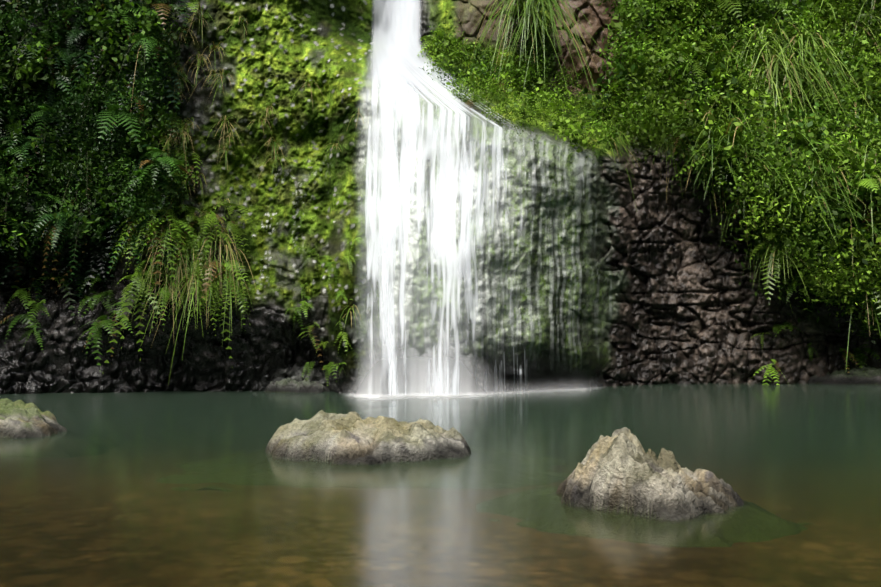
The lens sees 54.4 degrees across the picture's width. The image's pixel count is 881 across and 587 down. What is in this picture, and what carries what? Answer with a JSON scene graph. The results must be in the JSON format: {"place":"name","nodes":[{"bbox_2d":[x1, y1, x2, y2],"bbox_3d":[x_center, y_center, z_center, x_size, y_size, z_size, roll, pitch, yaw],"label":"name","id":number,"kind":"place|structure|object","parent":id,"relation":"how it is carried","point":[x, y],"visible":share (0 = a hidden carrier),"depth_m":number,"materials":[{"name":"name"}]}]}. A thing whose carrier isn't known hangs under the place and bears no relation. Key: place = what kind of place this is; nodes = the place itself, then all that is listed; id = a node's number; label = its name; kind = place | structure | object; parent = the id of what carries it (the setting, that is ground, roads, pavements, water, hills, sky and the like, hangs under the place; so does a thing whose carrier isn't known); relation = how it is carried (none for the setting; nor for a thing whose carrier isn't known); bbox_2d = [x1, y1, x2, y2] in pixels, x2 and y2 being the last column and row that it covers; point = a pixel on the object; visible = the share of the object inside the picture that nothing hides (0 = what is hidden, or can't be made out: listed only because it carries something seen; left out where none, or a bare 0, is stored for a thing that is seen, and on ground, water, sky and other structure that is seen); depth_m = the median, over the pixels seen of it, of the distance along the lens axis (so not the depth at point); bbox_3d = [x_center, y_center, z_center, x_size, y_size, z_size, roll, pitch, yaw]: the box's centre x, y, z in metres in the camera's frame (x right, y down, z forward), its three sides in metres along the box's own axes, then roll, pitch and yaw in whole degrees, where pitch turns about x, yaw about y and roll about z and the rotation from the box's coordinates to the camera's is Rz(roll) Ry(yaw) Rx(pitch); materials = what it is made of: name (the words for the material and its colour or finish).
{"place":"outdoors","nodes":[
{"label":"outdoors","id":0,"kind":"place"},
{"bbox_2d":[0,0,880,394],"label":"rock cliff","id":1,"kind":"structure","parent":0,"point":[644,288],"depth_m":11.76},
{"bbox_2d":[2,31,877,275],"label":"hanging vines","id":2,"kind":"object","parent":1,"relation":"attached to","point":[131,104],"visible":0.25,"depth_m":11.06,"materials":[{"name":"green plant"}]},
{"bbox_2d":[0,0,880,385],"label":"ferns","id":3,"kind":"object","parent":1,"relation":"attached to","point":[82,254],"visible":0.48,"depth_m":11.31,"materials":[{"name":"green plant"}]},
{"bbox_2d":[0,0,880,360],"bbox_3d":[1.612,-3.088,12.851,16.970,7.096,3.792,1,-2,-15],"label":"foliage","id":4,"kind":"object","parent":1,"relation":"attached to","point":[26,68],"visible":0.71,"depth_m":12.55,"materials":[{"name":"green plant"}]},
{"bbox_2d":[108,2,798,383],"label":"grass blades","id":5,"kind":"object","parent":1,"relation":"attached to","point":[188,284],"visible":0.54,"depth_m":11.32,"materials":[{"name":"green plant"}]},
{"bbox_2d":[464,0,880,365],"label":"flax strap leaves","id":6,"kind":"object","parent":1,"relation":"attached to","point":[526,11],"visible":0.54,"depth_m":13.66,"materials":[{"name":"green plant"}]},
{"bbox_2d":[0,383,880,586],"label":"pool water","id":7,"kind":"structure","parent":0,"point":[169,489],"depth_m":4.30,"materials":[{"name":"green liquid"}]},
{"bbox_2d":[352,0,577,394],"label":"waterfall","id":8,"kind":"structure","parent":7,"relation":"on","point":[424,150],"depth_m":10.98,"materials":[{"name":"liquid"}]},
{"bbox_2d":[347,387,596,403],"bbox_3d":[0.774,1.281,10.785,4.482,0.001,2.982,0,-2,-12],"label":"water foam","id":9,"kind":"object","parent":7,"relation":"on","point":[438,396],"visible":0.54,"depth_m":10.75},
{"bbox_2d":[345,278,602,398],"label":"waterfall mist","id":10,"kind":"structure","parent":0,"point":[379,386],"depth_m":10.74,"materials":[{"name":"liquid"}]},
{"bbox_3d":[-0.385,2.030,9.774,59.250,1.282,28.000,0,-2,2],"label":"gravel bed","id":11,"kind":"object","parent":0,"visible":0},
{"bbox_2d":[0,398,66,438],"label":"boulder","id":12,"kind":"object","parent":11,"relation":"on","point":[20,419],"visible":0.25,"depth_m":6.87,"materials":[{"name":"grey stone"}]},
{"bbox_2d":[265,377,329,392],"bbox_3d":[-1.869,2.027,11.565,1.530,1.786,1.360,0,-2,2],"label":"rock","id":13,"kind":"object","parent":11,"relation":"on","point":[288,385],"visible":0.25,"depth_m":11.38,"materials":[{"name":"grey stone"}]},
{"bbox_2d":[265,410,470,464],"bbox_3d":[-0.491,1.737,5.747,2.788,1.886,1.564,0,-2,2],"label":"boulder","id":14,"kind":"object","parent":11,"relation":"on","point":[353,438],"visible":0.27,"depth_m":5.55,"materials":[{"name":"grey stone"}]},
{"bbox_2d":[556,427,743,520],"bbox_3d":[1.031,1.645,4.191,1.700,1.939,1.292,0,-2,2],"label":"boulder","id":15,"kind":"object","parent":11,"relation":"on","point":[620,470],"visible":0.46,"depth_m":4.01,"materials":[{"name":"grey stone"}]},
{"bbox_2d":[808,364,880,384],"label":"rock","id":16,"kind":"object","parent":11,"relation":"on","point":[867,375],"visible":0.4,"depth_m":13.10,"materials":[{"name":"grey stone"}]}
]}

